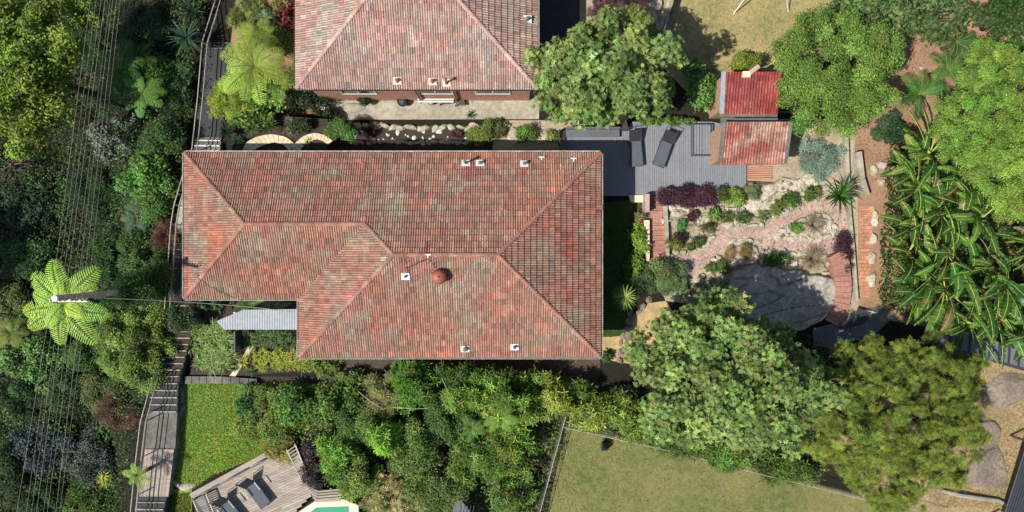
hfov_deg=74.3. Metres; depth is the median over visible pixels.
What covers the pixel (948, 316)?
banana plant
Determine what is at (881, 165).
rock
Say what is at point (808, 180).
rock
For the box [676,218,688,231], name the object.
garden plant
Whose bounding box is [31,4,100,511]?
power line
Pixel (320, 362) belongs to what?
grass clump
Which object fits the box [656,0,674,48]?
picket fence
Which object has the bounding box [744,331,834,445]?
shade plants
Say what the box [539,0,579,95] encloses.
driveway
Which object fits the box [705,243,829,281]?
rock terrace
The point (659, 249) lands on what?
brick steps
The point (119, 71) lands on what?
tree fern
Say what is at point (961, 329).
banana plant
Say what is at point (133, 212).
shrub
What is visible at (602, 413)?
bush
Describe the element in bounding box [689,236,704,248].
garden plant
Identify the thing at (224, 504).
sun lounger
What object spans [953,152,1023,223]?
dense tree
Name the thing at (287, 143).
stone edging
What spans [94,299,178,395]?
shrub
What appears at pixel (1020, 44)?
shrub
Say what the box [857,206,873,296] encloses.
brick path
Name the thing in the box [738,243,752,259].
garden plant
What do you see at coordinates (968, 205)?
banana plant
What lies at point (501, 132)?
shrub
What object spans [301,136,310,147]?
grass clump
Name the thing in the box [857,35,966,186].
leaf litter
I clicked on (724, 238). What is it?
garden path
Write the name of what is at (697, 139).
drying rack
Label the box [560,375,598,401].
bush
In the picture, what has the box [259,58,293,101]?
tree fern
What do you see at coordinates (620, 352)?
rock
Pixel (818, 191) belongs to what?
garden plant
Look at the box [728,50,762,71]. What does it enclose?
shrub
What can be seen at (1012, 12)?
dark tree
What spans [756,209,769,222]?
garden plant
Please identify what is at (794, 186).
rock
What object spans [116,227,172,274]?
shrub
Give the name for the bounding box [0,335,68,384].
shrub
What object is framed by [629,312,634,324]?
rock
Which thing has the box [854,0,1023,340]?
brown mulch ground
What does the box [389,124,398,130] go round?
rock
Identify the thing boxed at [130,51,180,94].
shrub
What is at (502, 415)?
tree fern
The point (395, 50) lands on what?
house
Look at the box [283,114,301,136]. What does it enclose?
grass clump
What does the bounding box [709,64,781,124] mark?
shed
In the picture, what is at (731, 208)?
rock
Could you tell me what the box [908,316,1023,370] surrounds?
lean to roof
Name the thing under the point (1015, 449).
dry straw
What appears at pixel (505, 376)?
bush
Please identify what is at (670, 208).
rock
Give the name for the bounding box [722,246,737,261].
garden plant
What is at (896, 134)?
shrub
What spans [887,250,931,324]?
banana plant
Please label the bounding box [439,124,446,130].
rock
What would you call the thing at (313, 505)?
pool coping
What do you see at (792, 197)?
garden plant
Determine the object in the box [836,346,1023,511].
dry grass ground
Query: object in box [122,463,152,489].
tree fern
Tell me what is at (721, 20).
back lawn
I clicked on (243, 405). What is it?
bush
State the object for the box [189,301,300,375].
front garden
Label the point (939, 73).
tree fern
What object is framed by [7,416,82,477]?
shrub
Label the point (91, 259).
power line
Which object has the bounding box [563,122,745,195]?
garden deck
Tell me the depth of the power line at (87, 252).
30.40 m
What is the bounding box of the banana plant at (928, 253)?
[892,224,955,320]
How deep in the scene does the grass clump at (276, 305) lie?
37.44 m
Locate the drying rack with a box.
[690,124,711,156]
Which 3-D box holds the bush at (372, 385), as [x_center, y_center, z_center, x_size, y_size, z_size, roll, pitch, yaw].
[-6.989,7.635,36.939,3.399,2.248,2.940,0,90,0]
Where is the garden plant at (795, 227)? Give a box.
[790,221,803,233]
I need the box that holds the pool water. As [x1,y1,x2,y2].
[311,506,348,511]
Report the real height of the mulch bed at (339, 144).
0.030 m
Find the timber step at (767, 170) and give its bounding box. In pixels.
[746,167,771,179]
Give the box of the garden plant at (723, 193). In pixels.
[715,184,731,202]
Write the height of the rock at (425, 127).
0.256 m
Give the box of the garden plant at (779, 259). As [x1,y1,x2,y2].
[761,251,789,266]
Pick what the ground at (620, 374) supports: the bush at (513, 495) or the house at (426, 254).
the house at (426, 254)
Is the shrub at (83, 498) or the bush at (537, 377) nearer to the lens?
the bush at (537, 377)
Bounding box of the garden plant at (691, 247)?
[686,242,695,252]
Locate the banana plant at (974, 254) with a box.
[936,237,995,336]
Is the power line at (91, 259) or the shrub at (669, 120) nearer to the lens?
the power line at (91, 259)
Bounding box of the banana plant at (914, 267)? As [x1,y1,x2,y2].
[886,205,930,285]
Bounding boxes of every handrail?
[130,375,161,511]
[164,0,220,308]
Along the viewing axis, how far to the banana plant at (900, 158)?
35.59 m
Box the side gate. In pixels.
[234,330,241,351]
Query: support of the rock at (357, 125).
on the ground at (620, 374)
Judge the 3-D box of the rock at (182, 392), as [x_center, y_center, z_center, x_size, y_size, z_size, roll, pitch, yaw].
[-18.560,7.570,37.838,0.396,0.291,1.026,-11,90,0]
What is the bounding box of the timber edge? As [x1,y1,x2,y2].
[746,181,771,183]
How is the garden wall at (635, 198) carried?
on the side lawn at (612, 269)
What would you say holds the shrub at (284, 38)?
on the dry bed at (304, 111)
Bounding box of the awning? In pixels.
[216,309,296,329]
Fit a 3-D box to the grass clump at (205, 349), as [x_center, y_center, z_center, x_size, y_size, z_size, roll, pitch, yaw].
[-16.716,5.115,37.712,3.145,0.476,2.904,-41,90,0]
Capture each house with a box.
[182,151,602,358]
[294,0,538,102]
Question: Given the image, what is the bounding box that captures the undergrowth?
[0,0,209,511]
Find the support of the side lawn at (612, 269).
on the ground at (620, 374)
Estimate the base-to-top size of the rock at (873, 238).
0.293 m
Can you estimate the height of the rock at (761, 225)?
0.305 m
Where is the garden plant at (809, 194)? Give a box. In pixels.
[802,186,818,202]
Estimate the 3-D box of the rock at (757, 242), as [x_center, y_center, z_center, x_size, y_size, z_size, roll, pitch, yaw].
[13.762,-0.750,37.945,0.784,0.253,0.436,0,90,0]
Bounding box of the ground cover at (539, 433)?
[240,381,829,511]
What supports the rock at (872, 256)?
on the brown mulch ground at (876, 199)
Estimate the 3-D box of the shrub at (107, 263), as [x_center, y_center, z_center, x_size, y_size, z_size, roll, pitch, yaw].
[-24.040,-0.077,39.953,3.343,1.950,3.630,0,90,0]
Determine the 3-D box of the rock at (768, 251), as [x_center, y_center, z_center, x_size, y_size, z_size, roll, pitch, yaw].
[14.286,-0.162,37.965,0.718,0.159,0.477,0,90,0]
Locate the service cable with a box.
[89,297,296,312]
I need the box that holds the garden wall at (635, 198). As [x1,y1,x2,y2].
[628,195,642,202]
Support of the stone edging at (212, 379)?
on the front garden
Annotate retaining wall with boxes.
[657,0,669,34]
[852,151,869,196]
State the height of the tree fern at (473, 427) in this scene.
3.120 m
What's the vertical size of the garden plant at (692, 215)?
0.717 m
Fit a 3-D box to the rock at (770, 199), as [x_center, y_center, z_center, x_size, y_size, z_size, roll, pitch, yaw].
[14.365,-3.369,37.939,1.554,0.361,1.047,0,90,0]
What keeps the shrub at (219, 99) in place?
on the front terrace at (319, 125)
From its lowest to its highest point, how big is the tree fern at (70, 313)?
7.058 m
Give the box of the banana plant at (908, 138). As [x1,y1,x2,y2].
[879,130,930,213]
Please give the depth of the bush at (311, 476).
36.91 m
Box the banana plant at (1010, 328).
[962,281,1023,368]
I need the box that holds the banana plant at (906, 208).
[878,173,930,252]
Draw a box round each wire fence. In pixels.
[538,414,565,511]
[563,423,923,511]
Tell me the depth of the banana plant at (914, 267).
35.71 m
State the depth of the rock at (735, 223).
37.77 m
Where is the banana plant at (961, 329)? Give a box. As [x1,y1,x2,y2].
[940,310,1019,368]
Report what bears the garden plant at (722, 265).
on the garden bed at (854, 306)
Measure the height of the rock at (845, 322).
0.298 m
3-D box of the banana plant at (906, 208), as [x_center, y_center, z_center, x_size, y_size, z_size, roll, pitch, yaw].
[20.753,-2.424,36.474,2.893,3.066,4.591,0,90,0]
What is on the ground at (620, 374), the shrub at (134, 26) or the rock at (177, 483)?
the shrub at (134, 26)
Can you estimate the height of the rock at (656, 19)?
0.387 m
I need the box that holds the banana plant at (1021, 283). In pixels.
[1015,277,1023,285]
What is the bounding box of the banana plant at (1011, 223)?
[984,175,1023,226]
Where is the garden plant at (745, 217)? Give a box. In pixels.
[735,210,751,225]
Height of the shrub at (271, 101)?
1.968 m
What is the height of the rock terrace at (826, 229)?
0.718 m
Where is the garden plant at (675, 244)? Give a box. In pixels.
[664,238,684,252]
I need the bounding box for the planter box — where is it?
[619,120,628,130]
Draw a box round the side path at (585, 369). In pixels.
[304,359,599,383]
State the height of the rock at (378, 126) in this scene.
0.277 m
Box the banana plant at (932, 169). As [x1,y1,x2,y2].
[887,92,953,191]
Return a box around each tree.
[0,0,110,161]
[0,157,31,191]
[99,269,158,310]
[140,258,176,302]
[522,3,689,130]
[612,283,638,311]
[621,284,851,461]
[766,3,907,141]
[786,329,995,511]
[826,0,902,24]
[859,0,995,47]
[928,35,1023,184]
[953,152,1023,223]
[978,0,1023,43]
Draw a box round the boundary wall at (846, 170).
[841,137,858,300]
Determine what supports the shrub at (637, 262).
on the side lawn at (612, 269)
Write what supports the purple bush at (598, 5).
on the rock bed at (584, 4)
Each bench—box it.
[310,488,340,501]
[418,99,453,103]
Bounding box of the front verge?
[169,489,191,511]
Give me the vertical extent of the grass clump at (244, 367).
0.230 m
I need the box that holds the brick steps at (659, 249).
[642,194,668,263]
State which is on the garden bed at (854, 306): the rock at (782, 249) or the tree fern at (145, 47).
the rock at (782, 249)
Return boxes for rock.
[173,480,181,486]
[175,483,195,491]
[180,386,184,397]
[180,396,184,403]
[180,404,186,415]
[342,103,365,113]
[353,122,361,129]
[371,121,381,130]
[380,122,389,128]
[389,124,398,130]
[396,125,404,130]
[403,124,416,129]
[418,125,430,131]
[432,125,438,132]
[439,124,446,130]
[447,124,454,130]
[464,125,472,131]
[469,122,481,127]
[506,127,518,146]
[536,129,547,144]
[616,357,622,363]
[618,348,624,355]
[619,331,625,339]
[623,325,628,331]
[625,332,630,339]
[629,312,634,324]
[629,324,633,332]
[646,3,651,12]
[646,295,652,302]
[648,13,657,23]
[651,0,661,13]
[664,253,673,257]
[668,205,676,211]
[668,214,692,232]
[681,207,695,212]
[693,276,699,288]
[701,241,710,248]
[706,234,715,241]
[711,257,719,263]
[722,221,733,228]
[725,207,736,210]
[727,238,736,244]
[733,220,739,226]
[734,238,745,245]
[744,203,762,214]
[746,223,758,227]
[746,238,753,243]
[753,239,762,245]
[758,221,763,228]
[762,191,777,201]
[764,249,772,255]
[778,247,788,254]
[780,208,789,215]
[783,177,797,190]
[783,237,795,241]
[789,251,797,255]
[794,250,803,255]
[798,217,806,222]
[798,236,809,242]
[800,177,815,183]
[813,236,823,242]
[820,185,831,194]
[822,212,829,218]
[823,234,830,239]
[830,229,836,237]
[831,223,837,228]
[841,319,847,325]
[846,314,851,321]
[865,272,875,286]
[869,251,875,263]
[870,165,877,175]
[870,232,877,243]
[871,209,877,226]
[876,161,886,168]
[877,178,884,185]
[963,444,1007,489]
[972,419,1000,449]
[980,372,1023,408]
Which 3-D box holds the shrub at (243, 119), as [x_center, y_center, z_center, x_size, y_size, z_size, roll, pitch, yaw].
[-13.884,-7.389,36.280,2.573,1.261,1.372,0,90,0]
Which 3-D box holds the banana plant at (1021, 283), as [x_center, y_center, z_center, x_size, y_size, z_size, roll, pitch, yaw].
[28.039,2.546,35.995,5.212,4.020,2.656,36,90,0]
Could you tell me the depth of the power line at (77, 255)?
30.32 m
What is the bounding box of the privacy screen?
[558,128,559,149]
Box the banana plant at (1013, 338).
[1002,319,1023,361]
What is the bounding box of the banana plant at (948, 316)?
[912,257,992,344]
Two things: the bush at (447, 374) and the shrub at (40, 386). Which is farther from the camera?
the shrub at (40, 386)
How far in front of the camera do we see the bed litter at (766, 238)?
37.80 m
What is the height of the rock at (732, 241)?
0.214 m
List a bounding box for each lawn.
[175,383,320,488]
[547,428,914,511]
[603,200,647,336]
[663,0,843,117]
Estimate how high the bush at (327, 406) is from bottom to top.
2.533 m
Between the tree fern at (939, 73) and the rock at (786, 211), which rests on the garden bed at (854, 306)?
the rock at (786, 211)
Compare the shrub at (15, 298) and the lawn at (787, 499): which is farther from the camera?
the shrub at (15, 298)
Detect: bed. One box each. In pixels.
[229,0,319,114]
[333,125,492,150]
[493,120,578,150]
[580,0,662,83]
[646,186,858,316]
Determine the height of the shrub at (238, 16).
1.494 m
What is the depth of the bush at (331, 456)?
36.28 m
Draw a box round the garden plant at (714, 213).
[705,207,723,223]
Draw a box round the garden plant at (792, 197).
[782,188,800,210]
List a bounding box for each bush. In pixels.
[227,387,292,450]
[234,392,263,427]
[238,383,274,398]
[262,430,299,466]
[263,381,315,427]
[298,438,327,489]
[302,379,366,429]
[308,360,339,379]
[312,430,361,484]
[328,367,374,387]
[333,396,395,447]
[333,445,385,503]
[354,369,404,420]
[358,471,429,511]
[363,420,406,458]
[385,359,431,384]
[387,413,443,486]
[388,359,441,417]
[401,468,469,511]
[423,384,476,445]
[427,360,477,387]
[437,360,502,419]
[445,420,507,494]
[472,368,543,428]
[476,359,515,385]
[479,423,540,483]
[488,473,537,511]
[518,366,561,389]
[527,376,590,422]
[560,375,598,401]
[565,391,642,434]
[585,0,650,26]
[600,439,612,450]
[608,384,639,414]
[616,400,651,448]
[638,257,688,296]
[644,436,723,462]
[699,438,763,475]
[751,447,819,489]
[795,136,847,181]
[831,231,854,261]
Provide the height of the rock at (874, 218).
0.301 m
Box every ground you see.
[0,0,1006,511]
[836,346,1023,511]
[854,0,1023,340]
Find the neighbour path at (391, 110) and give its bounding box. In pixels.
[320,87,539,119]
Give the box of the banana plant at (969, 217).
[946,177,996,250]
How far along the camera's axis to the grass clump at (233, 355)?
37.55 m
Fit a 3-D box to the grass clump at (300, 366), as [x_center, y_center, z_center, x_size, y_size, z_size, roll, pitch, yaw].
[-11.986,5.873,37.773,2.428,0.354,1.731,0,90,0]
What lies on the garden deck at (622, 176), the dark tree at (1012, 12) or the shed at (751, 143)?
the shed at (751, 143)
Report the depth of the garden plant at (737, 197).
37.22 m
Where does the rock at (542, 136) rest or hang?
on the bed at (501, 144)
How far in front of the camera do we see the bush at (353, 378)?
37.14 m
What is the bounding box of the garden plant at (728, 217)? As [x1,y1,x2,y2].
[720,209,737,223]
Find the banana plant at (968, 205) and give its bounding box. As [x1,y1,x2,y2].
[937,152,978,211]
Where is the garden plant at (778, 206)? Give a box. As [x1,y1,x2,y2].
[768,195,791,216]
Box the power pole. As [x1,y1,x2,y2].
[49,289,123,301]
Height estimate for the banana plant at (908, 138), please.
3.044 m
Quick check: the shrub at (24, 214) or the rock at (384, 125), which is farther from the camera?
the shrub at (24, 214)
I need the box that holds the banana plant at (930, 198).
[911,154,959,258]
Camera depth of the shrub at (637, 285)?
37.06 m
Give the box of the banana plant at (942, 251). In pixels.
[912,191,980,314]
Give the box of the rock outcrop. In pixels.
[724,263,835,330]
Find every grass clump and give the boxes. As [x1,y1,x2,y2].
[98,470,113,488]
[186,316,233,372]
[187,318,214,342]
[200,341,243,377]
[208,325,235,348]
[230,363,265,375]
[234,301,269,309]
[238,347,302,372]
[241,330,296,351]
[257,301,289,308]
[276,347,313,376]
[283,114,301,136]
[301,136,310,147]
[303,359,345,368]
[364,124,374,141]
[450,127,462,139]
[466,109,474,119]
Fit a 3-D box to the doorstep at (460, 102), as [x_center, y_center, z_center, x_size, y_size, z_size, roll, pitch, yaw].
[-2.956,-8.780,37.835,0.603,0.320,0.865,-9,90,0]
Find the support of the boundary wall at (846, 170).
on the garden bed at (854, 306)
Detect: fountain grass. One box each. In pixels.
[799,209,826,239]
[799,241,829,276]
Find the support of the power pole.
on the ground at (620, 374)
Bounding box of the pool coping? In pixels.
[298,495,359,511]
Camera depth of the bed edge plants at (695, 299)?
37.73 m
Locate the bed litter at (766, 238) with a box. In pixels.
[672,194,853,277]
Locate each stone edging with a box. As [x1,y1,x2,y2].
[185,376,257,384]
[242,134,294,150]
[292,133,331,150]
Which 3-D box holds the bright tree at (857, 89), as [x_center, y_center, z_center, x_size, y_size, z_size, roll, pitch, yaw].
[16.405,-9.134,34.919,7.155,6.387,6.789,0,90,0]
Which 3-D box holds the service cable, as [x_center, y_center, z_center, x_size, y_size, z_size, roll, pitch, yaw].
[-14.802,2.399,32.412,8.122,4.645,0.033,8,90,0]
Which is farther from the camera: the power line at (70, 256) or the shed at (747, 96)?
the shed at (747, 96)
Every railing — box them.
[193,491,213,511]
[286,440,305,480]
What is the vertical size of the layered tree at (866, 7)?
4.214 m
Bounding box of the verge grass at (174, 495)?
[169,492,191,511]
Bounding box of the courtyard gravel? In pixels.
[743,119,853,191]
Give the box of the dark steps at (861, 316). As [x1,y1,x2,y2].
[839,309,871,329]
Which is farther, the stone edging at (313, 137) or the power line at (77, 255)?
the stone edging at (313, 137)
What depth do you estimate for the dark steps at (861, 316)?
37.61 m
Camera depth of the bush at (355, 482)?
36.57 m
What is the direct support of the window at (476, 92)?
in the house at (395, 50)
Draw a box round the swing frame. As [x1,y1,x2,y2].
[733,0,788,14]
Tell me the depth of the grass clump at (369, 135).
37.76 m
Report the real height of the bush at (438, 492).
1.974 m
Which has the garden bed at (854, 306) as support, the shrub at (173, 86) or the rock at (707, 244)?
the rock at (707, 244)
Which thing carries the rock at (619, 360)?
on the gravel path at (650, 311)
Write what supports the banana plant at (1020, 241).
on the brown mulch ground at (876, 199)
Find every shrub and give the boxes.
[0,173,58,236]
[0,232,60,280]
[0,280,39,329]
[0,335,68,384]
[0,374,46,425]
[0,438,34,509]
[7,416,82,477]
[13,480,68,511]
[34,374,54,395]
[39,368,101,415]
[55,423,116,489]
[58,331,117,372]
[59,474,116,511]
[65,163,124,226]
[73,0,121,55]
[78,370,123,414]
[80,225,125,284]
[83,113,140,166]
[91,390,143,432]
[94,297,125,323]
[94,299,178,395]
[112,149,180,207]
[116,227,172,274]
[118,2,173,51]
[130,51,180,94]
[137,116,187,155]
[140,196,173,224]
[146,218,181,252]
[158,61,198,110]
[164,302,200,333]
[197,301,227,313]
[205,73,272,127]
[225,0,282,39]
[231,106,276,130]
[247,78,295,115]
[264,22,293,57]
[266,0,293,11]
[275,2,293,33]
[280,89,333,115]
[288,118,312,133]
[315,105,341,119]
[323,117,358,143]
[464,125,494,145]
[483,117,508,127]
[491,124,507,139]
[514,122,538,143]
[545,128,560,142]
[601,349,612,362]
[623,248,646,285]
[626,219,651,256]
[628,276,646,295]
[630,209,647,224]
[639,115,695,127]
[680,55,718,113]
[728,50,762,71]
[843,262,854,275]
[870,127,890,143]
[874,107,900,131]
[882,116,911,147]
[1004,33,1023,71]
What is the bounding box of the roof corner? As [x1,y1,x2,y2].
[452,498,473,511]
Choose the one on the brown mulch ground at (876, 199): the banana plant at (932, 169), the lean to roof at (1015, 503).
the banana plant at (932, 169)
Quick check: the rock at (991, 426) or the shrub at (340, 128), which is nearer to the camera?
the shrub at (340, 128)
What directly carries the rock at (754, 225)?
on the garden bed at (854, 306)
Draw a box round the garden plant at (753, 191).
[742,182,763,201]
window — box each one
[340,91,376,94]
[417,91,452,94]
[475,91,509,94]
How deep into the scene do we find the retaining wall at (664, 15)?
37.70 m
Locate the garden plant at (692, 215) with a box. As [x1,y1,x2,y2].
[686,207,701,222]
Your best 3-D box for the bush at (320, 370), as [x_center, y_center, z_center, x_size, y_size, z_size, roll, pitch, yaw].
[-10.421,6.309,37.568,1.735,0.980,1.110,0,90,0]
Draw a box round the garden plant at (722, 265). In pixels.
[704,258,730,275]
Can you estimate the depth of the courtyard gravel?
37.99 m
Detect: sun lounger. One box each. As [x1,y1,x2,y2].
[209,496,238,511]
[235,477,271,508]
[628,126,643,166]
[652,126,678,167]
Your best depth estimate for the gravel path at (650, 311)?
37.98 m
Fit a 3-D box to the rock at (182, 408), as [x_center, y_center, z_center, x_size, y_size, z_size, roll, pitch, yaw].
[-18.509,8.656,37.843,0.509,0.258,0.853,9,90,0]
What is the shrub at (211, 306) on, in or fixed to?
on the ground at (620, 374)
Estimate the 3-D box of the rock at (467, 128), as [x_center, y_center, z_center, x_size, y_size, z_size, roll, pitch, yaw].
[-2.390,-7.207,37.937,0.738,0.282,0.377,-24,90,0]
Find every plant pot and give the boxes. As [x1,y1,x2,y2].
[356,97,371,105]
[397,99,408,106]
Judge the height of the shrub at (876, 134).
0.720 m
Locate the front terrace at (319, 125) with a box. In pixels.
[232,115,332,150]
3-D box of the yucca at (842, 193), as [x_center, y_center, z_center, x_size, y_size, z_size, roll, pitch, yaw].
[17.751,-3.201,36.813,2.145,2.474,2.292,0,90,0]
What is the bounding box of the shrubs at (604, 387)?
[243,376,823,511]
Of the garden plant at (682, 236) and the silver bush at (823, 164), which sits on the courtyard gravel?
the silver bush at (823, 164)
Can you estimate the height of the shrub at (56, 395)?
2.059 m
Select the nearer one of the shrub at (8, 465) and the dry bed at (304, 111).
the dry bed at (304, 111)
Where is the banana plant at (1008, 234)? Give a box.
[996,200,1023,265]
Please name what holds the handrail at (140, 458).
on the public steps at (163, 431)
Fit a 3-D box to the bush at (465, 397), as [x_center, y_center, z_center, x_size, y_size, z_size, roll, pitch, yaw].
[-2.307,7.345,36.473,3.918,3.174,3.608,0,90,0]
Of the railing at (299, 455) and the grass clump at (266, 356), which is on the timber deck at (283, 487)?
the railing at (299, 455)
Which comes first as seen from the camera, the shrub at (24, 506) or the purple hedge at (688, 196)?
the purple hedge at (688, 196)
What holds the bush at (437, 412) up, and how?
on the shrubs at (604, 387)
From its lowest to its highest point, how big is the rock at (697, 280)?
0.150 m
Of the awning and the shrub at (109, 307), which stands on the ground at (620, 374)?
the shrub at (109, 307)
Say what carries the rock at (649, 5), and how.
on the rock bed at (584, 4)
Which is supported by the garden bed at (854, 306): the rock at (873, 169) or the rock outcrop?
the rock outcrop
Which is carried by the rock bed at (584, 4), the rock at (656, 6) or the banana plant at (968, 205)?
the rock at (656, 6)
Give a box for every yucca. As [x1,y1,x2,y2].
[164,17,206,56]
[175,0,205,26]
[215,121,238,142]
[230,135,244,147]
[243,122,262,137]
[258,8,273,24]
[262,117,280,134]
[823,176,859,216]
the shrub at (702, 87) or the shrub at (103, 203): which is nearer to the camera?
the shrub at (702, 87)
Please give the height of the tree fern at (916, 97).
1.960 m
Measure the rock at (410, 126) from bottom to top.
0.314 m
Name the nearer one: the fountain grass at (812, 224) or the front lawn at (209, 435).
the fountain grass at (812, 224)
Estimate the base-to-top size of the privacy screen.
0.810 m
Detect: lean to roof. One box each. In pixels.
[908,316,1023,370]
[1005,434,1023,511]
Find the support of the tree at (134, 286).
on the ground at (620, 374)
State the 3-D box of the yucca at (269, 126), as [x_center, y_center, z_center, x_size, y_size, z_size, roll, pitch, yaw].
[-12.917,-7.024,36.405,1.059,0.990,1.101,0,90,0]
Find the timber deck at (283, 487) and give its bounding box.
[190,438,313,511]
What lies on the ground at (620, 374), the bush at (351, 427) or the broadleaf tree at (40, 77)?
the broadleaf tree at (40, 77)
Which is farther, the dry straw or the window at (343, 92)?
the dry straw
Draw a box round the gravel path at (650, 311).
[601,301,674,363]
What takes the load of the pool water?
in the pool coping
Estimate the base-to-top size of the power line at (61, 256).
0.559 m
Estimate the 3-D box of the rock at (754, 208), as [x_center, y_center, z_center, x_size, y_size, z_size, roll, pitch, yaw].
[13.654,-2.724,37.933,1.297,0.374,0.824,18,90,0]
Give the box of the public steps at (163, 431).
[137,42,232,511]
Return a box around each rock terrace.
[672,208,711,248]
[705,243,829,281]
[714,206,756,224]
[746,173,829,213]
[777,218,831,238]
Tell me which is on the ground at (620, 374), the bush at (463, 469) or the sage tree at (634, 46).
the sage tree at (634, 46)
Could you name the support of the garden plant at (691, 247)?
on the rock terrace at (691, 232)
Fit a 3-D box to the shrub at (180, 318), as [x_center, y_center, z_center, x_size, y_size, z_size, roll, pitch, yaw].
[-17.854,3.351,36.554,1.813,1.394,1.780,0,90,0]
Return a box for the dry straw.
[923,364,1023,511]
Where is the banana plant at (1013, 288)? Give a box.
[955,232,1023,328]
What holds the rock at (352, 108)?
on the neighbour path at (391, 110)
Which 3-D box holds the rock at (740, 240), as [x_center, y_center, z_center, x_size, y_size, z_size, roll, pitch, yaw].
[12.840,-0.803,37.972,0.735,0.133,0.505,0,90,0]
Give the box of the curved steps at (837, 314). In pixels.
[825,250,851,324]
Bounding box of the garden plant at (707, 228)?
[698,222,715,233]
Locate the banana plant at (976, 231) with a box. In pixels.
[933,177,998,257]
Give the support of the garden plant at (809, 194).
on the rock terrace at (768, 190)
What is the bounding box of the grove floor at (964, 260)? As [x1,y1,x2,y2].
[877,144,1023,345]
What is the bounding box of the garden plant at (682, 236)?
[671,232,687,244]
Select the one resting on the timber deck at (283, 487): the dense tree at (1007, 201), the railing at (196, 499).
the railing at (196, 499)
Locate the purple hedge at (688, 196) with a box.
[654,182,718,208]
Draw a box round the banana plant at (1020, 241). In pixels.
[1003,236,1023,275]
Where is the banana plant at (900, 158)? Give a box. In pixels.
[893,141,931,221]
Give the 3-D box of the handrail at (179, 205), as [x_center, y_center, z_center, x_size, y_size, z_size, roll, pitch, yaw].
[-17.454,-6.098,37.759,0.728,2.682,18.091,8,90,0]
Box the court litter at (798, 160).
[773,133,840,187]
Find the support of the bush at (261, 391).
on the shrubs at (604, 387)
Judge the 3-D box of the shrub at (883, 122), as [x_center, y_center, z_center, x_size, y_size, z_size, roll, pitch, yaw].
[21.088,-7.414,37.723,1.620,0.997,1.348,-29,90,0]
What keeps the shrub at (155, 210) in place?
on the ground at (620, 374)
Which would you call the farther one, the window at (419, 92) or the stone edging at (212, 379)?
the stone edging at (212, 379)
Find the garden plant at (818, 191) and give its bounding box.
[812,184,822,198]
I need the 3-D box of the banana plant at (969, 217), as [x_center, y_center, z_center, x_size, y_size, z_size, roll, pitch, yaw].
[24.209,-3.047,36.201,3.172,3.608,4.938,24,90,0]
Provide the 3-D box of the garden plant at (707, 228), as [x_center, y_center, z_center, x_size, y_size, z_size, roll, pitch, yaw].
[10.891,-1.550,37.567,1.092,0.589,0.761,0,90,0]
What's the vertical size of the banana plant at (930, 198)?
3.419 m
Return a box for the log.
[940,489,1006,505]
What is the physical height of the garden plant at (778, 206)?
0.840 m
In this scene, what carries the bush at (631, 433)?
on the shrubs at (604, 387)
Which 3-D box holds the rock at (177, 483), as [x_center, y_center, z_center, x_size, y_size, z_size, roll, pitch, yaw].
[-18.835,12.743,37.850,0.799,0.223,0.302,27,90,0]
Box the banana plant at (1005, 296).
[979,248,1021,320]
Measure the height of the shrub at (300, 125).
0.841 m
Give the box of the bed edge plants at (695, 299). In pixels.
[672,278,732,314]
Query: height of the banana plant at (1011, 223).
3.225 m
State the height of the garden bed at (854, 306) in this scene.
0.030 m
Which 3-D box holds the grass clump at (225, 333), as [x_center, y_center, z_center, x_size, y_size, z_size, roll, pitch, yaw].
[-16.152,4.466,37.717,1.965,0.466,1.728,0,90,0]
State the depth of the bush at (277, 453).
37.25 m
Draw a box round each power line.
[17,5,89,507]
[26,3,95,510]
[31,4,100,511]
[36,3,104,511]
[44,4,109,505]
[47,0,112,511]
[56,0,116,506]
[60,7,119,505]
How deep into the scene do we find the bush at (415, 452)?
36.33 m
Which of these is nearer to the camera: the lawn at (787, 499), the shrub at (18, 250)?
the lawn at (787, 499)
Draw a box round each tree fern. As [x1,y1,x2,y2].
[0,317,42,347]
[23,259,108,344]
[86,40,145,99]
[88,81,134,117]
[116,38,156,79]
[118,68,166,117]
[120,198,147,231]
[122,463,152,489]
[218,26,288,104]
[240,15,278,57]
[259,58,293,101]
[461,413,485,442]
[483,399,518,431]
[896,69,949,121]
[928,48,964,84]
[932,24,977,65]
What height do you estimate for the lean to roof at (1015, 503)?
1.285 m
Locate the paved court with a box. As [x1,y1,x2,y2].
[813,306,894,348]
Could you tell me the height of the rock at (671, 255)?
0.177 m
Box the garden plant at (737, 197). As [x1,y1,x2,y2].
[724,187,747,208]
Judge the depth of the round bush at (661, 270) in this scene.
37.12 m
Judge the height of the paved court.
0.030 m
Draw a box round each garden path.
[230,330,252,375]
[671,227,770,276]
[763,194,847,236]
[769,239,836,253]
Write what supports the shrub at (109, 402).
on the ground at (620, 374)
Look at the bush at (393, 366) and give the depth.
36.65 m
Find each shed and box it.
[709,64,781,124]
[710,121,792,165]
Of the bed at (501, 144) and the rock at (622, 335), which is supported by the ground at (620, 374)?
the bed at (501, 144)

